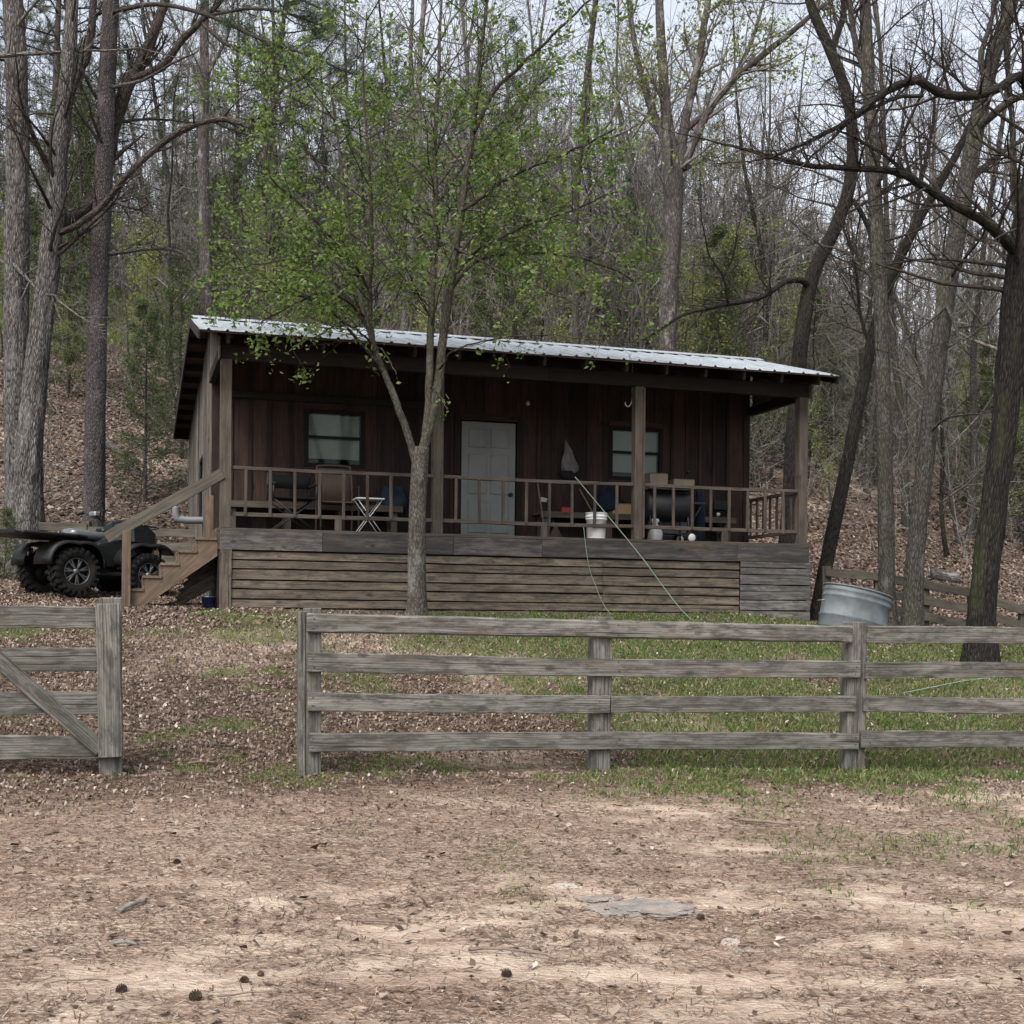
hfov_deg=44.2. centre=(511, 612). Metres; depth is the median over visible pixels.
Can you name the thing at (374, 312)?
bare sapling
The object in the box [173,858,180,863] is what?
pine cone
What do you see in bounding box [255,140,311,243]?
pine tree
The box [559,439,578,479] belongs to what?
hanging bag
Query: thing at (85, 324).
bare sapling
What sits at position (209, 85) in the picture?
bare tree
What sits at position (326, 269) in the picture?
bare sapling
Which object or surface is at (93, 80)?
bare tree
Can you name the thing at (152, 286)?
leafing sapling
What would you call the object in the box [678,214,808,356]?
leafing sapling
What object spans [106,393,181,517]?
bare sapling
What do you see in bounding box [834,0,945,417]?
bare tree
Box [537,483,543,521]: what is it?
pole
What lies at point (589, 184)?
bare tree
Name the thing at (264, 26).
bare tree
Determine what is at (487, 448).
door
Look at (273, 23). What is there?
bare tree
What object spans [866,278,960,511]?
bare sapling
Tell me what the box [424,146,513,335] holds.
bare sapling
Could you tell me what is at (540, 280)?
bare sapling
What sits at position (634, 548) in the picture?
garden hose
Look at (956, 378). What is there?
bare sapling
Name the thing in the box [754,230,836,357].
pine tree
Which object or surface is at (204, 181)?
pale trunk tree
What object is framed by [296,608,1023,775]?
board fence
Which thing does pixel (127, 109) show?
bare tree
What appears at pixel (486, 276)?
cedar tree
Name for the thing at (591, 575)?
garden hose
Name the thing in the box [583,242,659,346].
leafing sapling
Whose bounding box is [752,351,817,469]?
cedar tree
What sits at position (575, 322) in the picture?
bare tree
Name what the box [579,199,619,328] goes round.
bare sapling
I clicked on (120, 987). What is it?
pine cone
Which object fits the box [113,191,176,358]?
bare sapling
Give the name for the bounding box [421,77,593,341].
bare sapling
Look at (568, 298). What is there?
bare sapling
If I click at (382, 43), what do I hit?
bare tree
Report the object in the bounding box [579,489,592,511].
rake handle
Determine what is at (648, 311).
bare sapling
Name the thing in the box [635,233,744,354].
leafing sapling
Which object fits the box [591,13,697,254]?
bare tree
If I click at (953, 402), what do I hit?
bare sapling
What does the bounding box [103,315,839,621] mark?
cabin
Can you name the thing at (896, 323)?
bare sapling
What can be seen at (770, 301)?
bare tree
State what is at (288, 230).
leafing sapling
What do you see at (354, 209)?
bare sapling
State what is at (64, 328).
leafing sapling
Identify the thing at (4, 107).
bare tree
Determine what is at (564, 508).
jerry can
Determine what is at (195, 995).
pine cone
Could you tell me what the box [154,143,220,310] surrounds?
bare sapling
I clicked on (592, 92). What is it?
bare tree
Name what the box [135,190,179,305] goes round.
bare sapling
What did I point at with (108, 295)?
leafing sapling
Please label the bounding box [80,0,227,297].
pine tree
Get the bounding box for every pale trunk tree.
[125,0,271,315]
[578,0,848,351]
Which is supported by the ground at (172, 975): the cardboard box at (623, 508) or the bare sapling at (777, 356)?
the bare sapling at (777, 356)
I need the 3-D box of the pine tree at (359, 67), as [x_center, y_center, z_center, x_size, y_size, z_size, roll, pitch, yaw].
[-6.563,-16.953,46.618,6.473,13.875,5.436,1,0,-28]
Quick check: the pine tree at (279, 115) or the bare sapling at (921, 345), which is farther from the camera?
the pine tree at (279, 115)
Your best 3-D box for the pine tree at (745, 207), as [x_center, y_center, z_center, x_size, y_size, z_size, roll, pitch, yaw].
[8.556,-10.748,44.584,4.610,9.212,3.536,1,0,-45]
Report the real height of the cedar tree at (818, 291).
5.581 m
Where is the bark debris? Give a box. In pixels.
[0,752,1023,1023]
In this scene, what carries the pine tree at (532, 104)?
on the ground at (172, 975)
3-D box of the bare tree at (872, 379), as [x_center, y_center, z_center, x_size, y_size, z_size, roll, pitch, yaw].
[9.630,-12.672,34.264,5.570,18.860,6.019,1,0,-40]
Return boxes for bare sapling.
[0,159,5,268]
[0,159,37,273]
[0,259,84,413]
[32,168,118,318]
[48,242,131,389]
[66,3,272,414]
[71,178,188,417]
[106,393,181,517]
[109,191,259,391]
[111,231,136,285]
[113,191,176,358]
[120,12,275,312]
[132,109,221,344]
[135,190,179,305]
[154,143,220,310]
[157,204,264,312]
[173,220,258,359]
[186,91,349,328]
[213,85,324,320]
[244,198,298,318]
[248,102,319,276]
[253,96,325,276]
[261,0,478,331]
[272,87,337,299]
[278,125,334,274]
[284,134,324,307]
[286,116,410,327]
[287,170,360,326]
[288,54,393,325]
[303,111,364,274]
[308,125,450,329]
[311,104,427,330]
[337,138,401,330]
[341,108,428,329]
[357,51,512,336]
[371,105,401,301]
[380,127,482,334]
[399,271,473,333]
[400,76,476,301]
[414,186,508,335]
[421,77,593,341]
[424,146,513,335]
[436,236,508,334]
[487,99,623,341]
[497,83,608,336]
[504,199,585,341]
[509,107,617,344]
[524,289,560,341]
[534,103,593,324]
[539,227,638,347]
[555,206,604,332]
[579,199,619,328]
[579,245,633,347]
[582,130,694,349]
[604,176,687,348]
[631,244,698,351]
[654,117,741,348]
[682,137,790,360]
[725,284,841,487]
[728,172,791,343]
[739,258,773,360]
[745,166,814,364]
[753,322,829,530]
[762,283,869,438]
[763,219,860,481]
[770,197,870,446]
[781,147,864,399]
[808,332,842,469]
[809,267,853,444]
[811,278,910,466]
[812,186,929,485]
[816,226,870,450]
[837,318,905,427]
[843,306,921,433]
[852,215,952,461]
[861,287,964,481]
[866,96,1023,556]
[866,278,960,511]
[892,253,992,471]
[902,285,957,444]
[909,291,947,398]
[931,298,992,526]
[936,302,994,460]
[939,325,998,463]
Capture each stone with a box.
[549,882,581,888]
[720,938,740,945]
[734,948,745,954]
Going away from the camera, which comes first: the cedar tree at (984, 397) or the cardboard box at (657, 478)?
the cardboard box at (657, 478)
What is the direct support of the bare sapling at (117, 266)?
on the ground at (172, 975)
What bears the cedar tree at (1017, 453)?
on the ground at (172, 975)
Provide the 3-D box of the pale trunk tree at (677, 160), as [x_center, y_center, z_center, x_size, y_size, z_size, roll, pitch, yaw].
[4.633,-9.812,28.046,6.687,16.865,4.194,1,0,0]
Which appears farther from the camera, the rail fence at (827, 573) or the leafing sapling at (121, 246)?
the leafing sapling at (121, 246)
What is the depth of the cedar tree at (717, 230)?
32.40 m
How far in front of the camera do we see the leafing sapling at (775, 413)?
33.10 m
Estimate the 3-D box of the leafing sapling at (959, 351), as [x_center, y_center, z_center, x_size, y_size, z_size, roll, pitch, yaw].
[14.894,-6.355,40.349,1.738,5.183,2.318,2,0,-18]
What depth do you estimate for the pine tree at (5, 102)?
47.89 m
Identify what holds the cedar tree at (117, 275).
on the ground at (172, 975)
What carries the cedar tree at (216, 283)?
on the ground at (172, 975)
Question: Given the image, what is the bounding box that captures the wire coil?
[168,584,199,606]
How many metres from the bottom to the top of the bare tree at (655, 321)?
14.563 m
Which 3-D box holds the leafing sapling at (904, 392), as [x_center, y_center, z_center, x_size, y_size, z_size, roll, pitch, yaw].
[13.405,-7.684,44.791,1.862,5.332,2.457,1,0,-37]
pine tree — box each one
[0,0,73,280]
[0,0,154,216]
[0,23,43,177]
[24,0,384,526]
[28,12,159,227]
[67,46,176,259]
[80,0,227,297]
[113,83,224,324]
[129,60,230,254]
[169,0,319,306]
[170,91,304,315]
[171,17,344,320]
[209,0,382,312]
[240,42,320,226]
[247,0,423,305]
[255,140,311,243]
[279,45,361,246]
[290,89,379,298]
[291,172,321,230]
[326,57,430,305]
[328,21,446,200]
[373,87,455,329]
[405,112,469,235]
[410,77,502,333]
[438,11,581,336]
[458,118,580,317]
[494,49,594,217]
[544,70,661,337]
[580,175,676,349]
[646,90,753,333]
[707,186,793,398]
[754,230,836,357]
[761,207,853,394]
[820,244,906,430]
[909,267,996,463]
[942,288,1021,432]
[956,228,1002,333]
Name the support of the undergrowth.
on the ground at (172, 975)
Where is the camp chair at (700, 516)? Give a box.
[695,490,704,540]
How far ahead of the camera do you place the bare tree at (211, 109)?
70.37 m
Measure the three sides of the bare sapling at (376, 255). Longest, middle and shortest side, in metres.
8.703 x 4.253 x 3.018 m
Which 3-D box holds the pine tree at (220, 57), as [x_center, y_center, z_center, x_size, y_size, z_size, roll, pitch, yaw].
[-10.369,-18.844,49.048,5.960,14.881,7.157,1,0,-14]
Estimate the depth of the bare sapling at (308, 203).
50.12 m
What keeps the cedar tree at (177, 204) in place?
on the ground at (172, 975)
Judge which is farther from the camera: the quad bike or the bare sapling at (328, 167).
the bare sapling at (328, 167)
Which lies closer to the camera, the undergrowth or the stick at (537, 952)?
the stick at (537, 952)
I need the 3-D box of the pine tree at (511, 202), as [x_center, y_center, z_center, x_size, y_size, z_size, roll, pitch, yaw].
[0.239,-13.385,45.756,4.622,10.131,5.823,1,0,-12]
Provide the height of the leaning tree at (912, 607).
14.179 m
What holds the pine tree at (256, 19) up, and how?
on the ground at (172, 975)
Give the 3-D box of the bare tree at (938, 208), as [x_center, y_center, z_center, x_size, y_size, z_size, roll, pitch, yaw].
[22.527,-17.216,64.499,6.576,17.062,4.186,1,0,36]
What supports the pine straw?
on the ground at (172, 975)
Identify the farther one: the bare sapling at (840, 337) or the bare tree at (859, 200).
the bare tree at (859, 200)
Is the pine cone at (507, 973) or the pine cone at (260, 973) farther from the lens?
the pine cone at (507, 973)
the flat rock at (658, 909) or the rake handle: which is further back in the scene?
the rake handle
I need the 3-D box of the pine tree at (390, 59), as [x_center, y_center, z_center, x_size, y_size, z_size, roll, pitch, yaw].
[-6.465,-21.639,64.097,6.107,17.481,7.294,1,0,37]
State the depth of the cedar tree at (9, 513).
20.62 m
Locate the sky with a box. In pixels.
[0,0,1023,395]
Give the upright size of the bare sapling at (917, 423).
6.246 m
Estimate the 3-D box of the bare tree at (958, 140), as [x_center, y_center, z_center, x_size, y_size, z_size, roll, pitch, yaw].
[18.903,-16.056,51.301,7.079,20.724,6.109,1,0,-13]
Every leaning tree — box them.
[748,0,1022,620]
[848,0,1023,625]
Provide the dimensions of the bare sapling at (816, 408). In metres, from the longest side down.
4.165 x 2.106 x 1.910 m
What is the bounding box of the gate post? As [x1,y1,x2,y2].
[99,597,122,775]
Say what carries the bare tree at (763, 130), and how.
on the ground at (172, 975)
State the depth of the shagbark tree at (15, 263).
22.32 m
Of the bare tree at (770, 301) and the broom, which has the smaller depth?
the broom
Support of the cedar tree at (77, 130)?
on the ground at (172, 975)
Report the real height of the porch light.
0.100 m
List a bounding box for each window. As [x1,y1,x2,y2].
[199,454,202,516]
[298,403,370,471]
[603,420,667,482]
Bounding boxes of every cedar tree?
[0,133,5,280]
[0,193,39,311]
[0,506,25,579]
[29,57,117,291]
[30,39,139,326]
[34,223,118,394]
[105,297,188,501]
[109,227,130,290]
[125,220,166,296]
[141,254,204,459]
[153,166,193,292]
[163,190,252,398]
[178,238,245,325]
[185,158,278,331]
[282,222,333,323]
[298,135,391,328]
[338,279,375,327]
[383,236,424,328]
[415,149,480,333]
[453,195,518,338]
[462,211,525,339]
[479,198,557,340]
[603,218,653,343]
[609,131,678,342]
[676,220,774,478]
[691,287,758,419]
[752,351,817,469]
[770,284,847,449]
[808,348,851,457]
[827,302,870,427]
[827,345,897,476]
[932,396,986,508]
[961,335,1023,542]
[987,382,1023,514]
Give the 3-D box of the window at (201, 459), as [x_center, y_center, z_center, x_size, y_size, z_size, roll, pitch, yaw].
[-4.844,-1.969,19.824,0.100,0.960,1.060,1,0,-17]
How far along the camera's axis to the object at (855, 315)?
44.49 m
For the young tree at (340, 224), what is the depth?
15.16 m
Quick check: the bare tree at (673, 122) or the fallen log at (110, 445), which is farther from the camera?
the bare tree at (673, 122)
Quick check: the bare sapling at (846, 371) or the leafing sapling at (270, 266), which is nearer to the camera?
the leafing sapling at (270, 266)
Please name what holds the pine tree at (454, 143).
on the ground at (172, 975)
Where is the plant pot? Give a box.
[201,596,215,609]
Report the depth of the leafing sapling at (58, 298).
36.28 m
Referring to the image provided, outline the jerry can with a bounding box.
[560,505,569,511]
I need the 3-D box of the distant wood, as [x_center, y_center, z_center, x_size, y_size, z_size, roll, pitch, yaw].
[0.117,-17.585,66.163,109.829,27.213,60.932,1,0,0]
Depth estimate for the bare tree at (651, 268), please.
35.48 m
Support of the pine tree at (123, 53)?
on the ground at (172, 975)
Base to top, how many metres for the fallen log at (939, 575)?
0.365 m
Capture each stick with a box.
[112,940,137,944]
[117,899,146,913]
[187,761,215,764]
[189,788,209,791]
[360,920,408,924]
[468,942,528,951]
[524,950,556,959]
[738,818,786,824]
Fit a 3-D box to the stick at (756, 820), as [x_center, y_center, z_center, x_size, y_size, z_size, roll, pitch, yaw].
[1.760,1.474,8.875,0.349,0.026,0.033,1,0,28]
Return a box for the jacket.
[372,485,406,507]
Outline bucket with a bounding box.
[585,512,607,537]
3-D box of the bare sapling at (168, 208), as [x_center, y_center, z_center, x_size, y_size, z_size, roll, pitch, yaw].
[-8.607,-10.586,32.633,4.807,11.966,4.383,0,3,-41]
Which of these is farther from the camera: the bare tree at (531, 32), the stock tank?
the bare tree at (531, 32)
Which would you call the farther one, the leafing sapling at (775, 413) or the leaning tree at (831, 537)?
the leafing sapling at (775, 413)
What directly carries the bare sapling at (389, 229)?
on the ground at (172, 975)
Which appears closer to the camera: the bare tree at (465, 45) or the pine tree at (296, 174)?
the bare tree at (465, 45)
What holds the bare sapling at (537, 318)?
on the ground at (172, 975)
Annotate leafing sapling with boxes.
[0,188,34,315]
[0,192,4,357]
[35,240,66,350]
[51,298,86,397]
[75,271,114,332]
[110,216,164,333]
[111,213,185,405]
[124,212,187,376]
[204,206,318,322]
[253,173,317,319]
[253,196,303,321]
[380,215,460,331]
[400,293,439,332]
[416,244,529,337]
[466,145,569,341]
[506,171,627,345]
[523,282,602,344]
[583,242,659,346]
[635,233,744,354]
[635,243,703,348]
[636,236,735,351]
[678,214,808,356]
[680,250,719,353]
[750,284,821,478]
[775,389,844,504]
[854,318,923,457]
[935,347,992,455]
[943,333,992,475]
[1007,405,1023,518]
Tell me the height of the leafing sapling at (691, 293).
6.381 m
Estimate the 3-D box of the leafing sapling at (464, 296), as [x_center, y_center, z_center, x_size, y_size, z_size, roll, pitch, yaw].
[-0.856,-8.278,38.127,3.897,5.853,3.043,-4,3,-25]
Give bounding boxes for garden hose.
[575,477,691,619]
[583,527,610,613]
[903,678,986,693]
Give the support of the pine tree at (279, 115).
on the ground at (172, 975)
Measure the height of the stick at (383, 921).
0.018 m
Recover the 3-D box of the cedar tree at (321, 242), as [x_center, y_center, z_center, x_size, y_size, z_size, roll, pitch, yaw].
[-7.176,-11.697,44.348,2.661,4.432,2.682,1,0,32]
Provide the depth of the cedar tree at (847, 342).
49.37 m
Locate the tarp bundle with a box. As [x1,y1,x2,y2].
[592,485,624,511]
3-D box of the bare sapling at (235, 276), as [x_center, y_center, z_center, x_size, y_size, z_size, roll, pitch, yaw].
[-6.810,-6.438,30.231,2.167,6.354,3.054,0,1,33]
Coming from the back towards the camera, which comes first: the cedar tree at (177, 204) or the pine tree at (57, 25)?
the cedar tree at (177, 204)
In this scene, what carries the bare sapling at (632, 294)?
on the ground at (172, 975)
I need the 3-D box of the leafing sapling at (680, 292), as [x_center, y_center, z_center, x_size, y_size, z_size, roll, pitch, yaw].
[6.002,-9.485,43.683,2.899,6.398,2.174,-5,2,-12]
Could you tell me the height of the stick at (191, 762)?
0.029 m
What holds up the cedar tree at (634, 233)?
on the ground at (172, 975)
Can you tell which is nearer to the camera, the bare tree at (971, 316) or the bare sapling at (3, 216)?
the bare tree at (971, 316)
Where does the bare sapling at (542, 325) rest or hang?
on the ground at (172, 975)
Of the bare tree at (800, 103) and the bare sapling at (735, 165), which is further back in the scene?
the bare tree at (800, 103)
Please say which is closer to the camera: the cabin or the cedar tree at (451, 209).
the cabin
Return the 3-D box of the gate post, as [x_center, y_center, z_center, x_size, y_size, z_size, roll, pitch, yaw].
[-3.016,0.700,9.464,0.189,1.623,0.154,1,0,-17]
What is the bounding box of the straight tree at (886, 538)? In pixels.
[766,0,985,625]
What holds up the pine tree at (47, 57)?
on the ground at (172, 975)
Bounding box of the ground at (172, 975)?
[0,291,1023,1023]
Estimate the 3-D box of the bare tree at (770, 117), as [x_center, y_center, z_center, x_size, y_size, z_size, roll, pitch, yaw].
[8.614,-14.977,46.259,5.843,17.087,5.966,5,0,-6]
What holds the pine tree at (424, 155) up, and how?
on the ground at (172, 975)
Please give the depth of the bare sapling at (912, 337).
54.91 m
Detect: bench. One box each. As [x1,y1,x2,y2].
[231,500,402,531]
[532,511,735,541]
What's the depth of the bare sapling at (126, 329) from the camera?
31.55 m
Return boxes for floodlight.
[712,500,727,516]
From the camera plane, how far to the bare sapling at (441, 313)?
31.59 m
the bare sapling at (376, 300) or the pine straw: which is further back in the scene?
the bare sapling at (376, 300)
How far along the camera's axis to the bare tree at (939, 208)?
65.47 m
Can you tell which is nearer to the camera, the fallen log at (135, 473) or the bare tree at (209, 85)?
the fallen log at (135, 473)
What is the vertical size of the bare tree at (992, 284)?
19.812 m
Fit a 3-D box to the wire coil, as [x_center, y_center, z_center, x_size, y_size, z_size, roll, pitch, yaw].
[-4.204,-0.205,16.059,0.420,0.325,0.231,1,0,-2]
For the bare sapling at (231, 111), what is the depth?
37.79 m
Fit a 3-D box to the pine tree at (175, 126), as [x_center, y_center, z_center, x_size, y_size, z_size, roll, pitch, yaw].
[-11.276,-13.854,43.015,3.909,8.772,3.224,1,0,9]
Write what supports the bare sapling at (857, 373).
on the ground at (172, 975)
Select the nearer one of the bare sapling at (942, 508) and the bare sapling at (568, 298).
the bare sapling at (942, 508)
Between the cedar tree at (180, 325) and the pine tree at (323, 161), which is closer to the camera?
the cedar tree at (180, 325)
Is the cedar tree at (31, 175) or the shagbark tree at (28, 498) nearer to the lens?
the shagbark tree at (28, 498)
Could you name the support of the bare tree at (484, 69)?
on the ground at (172, 975)
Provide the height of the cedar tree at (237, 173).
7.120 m
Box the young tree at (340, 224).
[168,0,672,615]
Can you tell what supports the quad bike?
on the ground at (172, 975)
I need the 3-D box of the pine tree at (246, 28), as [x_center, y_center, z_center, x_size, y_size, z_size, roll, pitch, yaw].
[-7.669,-12.677,38.588,4.799,11.547,5.076,1,0,-1]
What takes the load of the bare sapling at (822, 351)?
on the ground at (172, 975)
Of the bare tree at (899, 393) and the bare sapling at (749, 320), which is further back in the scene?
the bare sapling at (749, 320)
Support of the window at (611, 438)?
in the cabin
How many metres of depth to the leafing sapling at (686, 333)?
34.95 m
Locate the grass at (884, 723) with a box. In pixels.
[0,285,1023,1001]
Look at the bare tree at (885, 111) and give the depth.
53.53 m
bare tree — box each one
[0,0,47,204]
[0,0,163,283]
[32,0,155,207]
[40,0,166,159]
[44,0,195,295]
[49,0,130,263]
[126,4,229,270]
[158,32,245,236]
[163,2,256,277]
[165,0,252,190]
[210,0,351,317]
[222,0,352,212]
[312,0,465,220]
[346,0,541,319]
[355,0,517,163]
[363,0,550,285]
[367,0,575,330]
[402,0,739,343]
[423,0,538,319]
[443,0,604,194]
[449,0,628,321]
[489,56,572,202]
[510,0,706,343]
[534,0,633,333]
[536,0,745,316]
[539,0,720,349]
[565,1,646,186]
[582,32,727,348]
[590,0,786,348]
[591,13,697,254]
[609,25,731,346]
[621,22,718,294]
[666,0,832,443]
[679,78,756,237]
[685,0,848,350]
[688,82,784,258]
[702,27,807,321]
[710,0,893,276]
[721,107,830,426]
[732,80,809,259]
[737,101,826,251]
[738,61,815,298]
[744,2,1002,545]
[750,0,958,486]
[750,0,1008,526]
[789,0,963,313]
[793,0,1000,493]
[811,138,903,314]
[820,81,938,314]
[822,0,1023,538]
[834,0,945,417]
[856,0,1005,313]
[863,0,1023,403]
[888,0,1015,378]
[889,86,961,358]
[893,66,1023,453]
[899,117,1005,382]
[903,149,1005,443]
[909,108,990,377]
[918,39,1023,462]
[923,50,1010,397]
[928,53,1023,336]
[944,119,1023,490]
[955,176,1011,311]
[960,116,1023,482]
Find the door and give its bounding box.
[453,413,522,535]
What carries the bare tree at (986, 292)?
on the ground at (172, 975)
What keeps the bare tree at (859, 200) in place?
on the ground at (172, 975)
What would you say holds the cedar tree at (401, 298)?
on the ground at (172, 975)
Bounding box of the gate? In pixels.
[0,603,122,759]
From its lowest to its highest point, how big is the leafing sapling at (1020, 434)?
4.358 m
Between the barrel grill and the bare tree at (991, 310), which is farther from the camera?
the bare tree at (991, 310)
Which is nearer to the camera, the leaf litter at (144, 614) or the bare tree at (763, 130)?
the leaf litter at (144, 614)
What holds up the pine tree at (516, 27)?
on the ground at (172, 975)
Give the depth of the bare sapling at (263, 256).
42.99 m
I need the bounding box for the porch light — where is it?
[525,400,530,406]
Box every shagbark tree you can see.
[0,0,225,549]
[0,0,346,573]
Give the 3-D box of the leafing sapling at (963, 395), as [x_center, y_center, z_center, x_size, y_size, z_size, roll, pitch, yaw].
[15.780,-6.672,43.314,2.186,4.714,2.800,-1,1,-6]
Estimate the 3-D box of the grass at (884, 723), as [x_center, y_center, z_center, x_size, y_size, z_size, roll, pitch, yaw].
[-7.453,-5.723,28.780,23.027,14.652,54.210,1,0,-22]
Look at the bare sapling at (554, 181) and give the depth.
53.32 m
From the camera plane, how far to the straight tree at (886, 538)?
18.51 m
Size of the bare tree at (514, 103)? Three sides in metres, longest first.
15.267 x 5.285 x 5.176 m
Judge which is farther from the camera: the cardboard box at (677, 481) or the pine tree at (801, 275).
the pine tree at (801, 275)
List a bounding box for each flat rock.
[576,895,622,902]
[584,898,695,919]
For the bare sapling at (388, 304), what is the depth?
30.97 m
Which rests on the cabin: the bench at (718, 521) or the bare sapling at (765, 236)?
the bench at (718, 521)
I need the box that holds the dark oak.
[652,0,1023,661]
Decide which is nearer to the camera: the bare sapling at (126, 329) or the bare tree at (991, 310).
the bare sapling at (126, 329)
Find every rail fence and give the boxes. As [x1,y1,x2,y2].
[0,521,194,562]
[821,566,1023,627]
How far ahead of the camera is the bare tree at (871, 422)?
35.09 m
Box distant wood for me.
[0,0,1021,484]
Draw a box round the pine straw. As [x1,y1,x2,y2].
[0,747,1023,1023]
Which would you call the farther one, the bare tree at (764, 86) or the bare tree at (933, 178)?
the bare tree at (764, 86)
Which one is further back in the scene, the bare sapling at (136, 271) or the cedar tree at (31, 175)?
the cedar tree at (31, 175)
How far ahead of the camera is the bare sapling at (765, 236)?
49.79 m
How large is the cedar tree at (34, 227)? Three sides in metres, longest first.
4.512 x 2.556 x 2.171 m
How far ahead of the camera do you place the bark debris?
6.96 m
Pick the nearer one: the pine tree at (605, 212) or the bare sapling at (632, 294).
the bare sapling at (632, 294)
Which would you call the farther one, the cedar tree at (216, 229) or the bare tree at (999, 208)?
the bare tree at (999, 208)
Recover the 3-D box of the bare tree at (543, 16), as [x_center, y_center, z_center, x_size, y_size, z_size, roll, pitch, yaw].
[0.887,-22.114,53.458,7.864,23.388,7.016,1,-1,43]
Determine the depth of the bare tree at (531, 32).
49.29 m
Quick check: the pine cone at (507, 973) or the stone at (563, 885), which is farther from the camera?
the stone at (563, 885)
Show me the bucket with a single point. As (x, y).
(601, 518)
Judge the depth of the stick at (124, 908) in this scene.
6.16 m
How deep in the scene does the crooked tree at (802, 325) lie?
24.36 m
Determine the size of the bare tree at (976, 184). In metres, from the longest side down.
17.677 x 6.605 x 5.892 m
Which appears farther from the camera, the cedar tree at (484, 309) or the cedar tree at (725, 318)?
the cedar tree at (725, 318)
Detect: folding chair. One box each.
[266,472,317,529]
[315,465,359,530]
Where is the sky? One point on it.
(669, 5)
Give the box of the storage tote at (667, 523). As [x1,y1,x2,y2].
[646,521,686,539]
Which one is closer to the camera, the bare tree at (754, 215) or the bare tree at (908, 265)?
the bare tree at (754, 215)
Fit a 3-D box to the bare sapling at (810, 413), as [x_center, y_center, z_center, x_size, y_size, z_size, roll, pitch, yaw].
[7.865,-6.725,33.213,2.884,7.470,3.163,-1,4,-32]
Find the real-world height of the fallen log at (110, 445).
0.390 m
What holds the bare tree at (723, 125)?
on the ground at (172, 975)
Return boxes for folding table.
[353,497,384,531]
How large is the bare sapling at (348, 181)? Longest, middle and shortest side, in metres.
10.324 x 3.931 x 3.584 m
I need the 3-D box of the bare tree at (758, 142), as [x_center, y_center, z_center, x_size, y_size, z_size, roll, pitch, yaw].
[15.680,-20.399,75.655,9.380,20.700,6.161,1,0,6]
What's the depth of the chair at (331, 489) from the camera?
17.64 m
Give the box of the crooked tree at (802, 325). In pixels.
[603,0,946,543]
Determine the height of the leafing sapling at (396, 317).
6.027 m
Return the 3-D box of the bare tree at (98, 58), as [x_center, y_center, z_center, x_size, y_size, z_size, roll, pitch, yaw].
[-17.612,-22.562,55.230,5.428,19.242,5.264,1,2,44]
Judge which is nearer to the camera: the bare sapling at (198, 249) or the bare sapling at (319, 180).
the bare sapling at (198, 249)
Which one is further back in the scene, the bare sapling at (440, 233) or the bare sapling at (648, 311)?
the bare sapling at (440, 233)
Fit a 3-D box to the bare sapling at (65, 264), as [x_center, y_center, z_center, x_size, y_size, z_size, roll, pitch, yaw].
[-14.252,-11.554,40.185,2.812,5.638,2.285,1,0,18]
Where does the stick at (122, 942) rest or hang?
on the ground at (172, 975)
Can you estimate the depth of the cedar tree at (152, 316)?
26.42 m
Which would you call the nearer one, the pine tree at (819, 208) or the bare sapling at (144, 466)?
the bare sapling at (144, 466)
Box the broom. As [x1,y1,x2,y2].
[549,502,561,536]
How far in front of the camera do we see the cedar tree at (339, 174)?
39.22 m
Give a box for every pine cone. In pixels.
[115,983,127,992]
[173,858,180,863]
[188,989,201,1001]
[240,976,248,982]
[257,971,263,976]
[501,968,511,976]
[696,912,704,919]
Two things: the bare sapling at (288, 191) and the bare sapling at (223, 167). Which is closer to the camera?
the bare sapling at (223, 167)
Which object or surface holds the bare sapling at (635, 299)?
on the ground at (172, 975)
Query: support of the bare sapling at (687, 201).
on the ground at (172, 975)
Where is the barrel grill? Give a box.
[645,488,705,540]
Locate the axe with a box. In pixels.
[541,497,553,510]
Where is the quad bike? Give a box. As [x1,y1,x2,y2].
[0,509,174,595]
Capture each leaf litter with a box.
[0,341,1023,595]
[0,532,1023,833]
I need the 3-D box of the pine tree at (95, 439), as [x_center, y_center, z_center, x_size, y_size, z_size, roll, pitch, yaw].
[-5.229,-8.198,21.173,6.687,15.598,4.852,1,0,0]
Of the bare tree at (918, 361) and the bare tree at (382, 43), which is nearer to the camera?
the bare tree at (918, 361)
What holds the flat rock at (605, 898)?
on the ground at (172, 975)
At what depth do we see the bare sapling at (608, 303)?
38.88 m
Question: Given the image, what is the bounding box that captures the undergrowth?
[0,193,1023,572]
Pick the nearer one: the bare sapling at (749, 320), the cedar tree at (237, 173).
the cedar tree at (237, 173)
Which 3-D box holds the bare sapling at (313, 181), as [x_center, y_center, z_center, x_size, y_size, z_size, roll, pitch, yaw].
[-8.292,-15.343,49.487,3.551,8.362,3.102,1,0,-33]
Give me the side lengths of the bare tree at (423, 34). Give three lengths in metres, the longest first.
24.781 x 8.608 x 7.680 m
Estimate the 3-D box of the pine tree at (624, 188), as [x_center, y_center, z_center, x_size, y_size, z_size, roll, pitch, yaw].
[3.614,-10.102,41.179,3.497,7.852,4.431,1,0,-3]
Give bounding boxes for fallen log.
[105,442,128,455]
[116,462,142,476]
[930,568,960,583]
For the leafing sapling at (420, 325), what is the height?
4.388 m
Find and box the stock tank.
[817,582,892,625]
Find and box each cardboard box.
[608,503,630,513]
[645,473,667,488]
[668,478,693,485]
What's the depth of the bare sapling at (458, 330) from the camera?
32.41 m
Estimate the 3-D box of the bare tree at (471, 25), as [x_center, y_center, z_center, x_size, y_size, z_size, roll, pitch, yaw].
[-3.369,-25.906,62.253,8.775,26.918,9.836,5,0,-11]

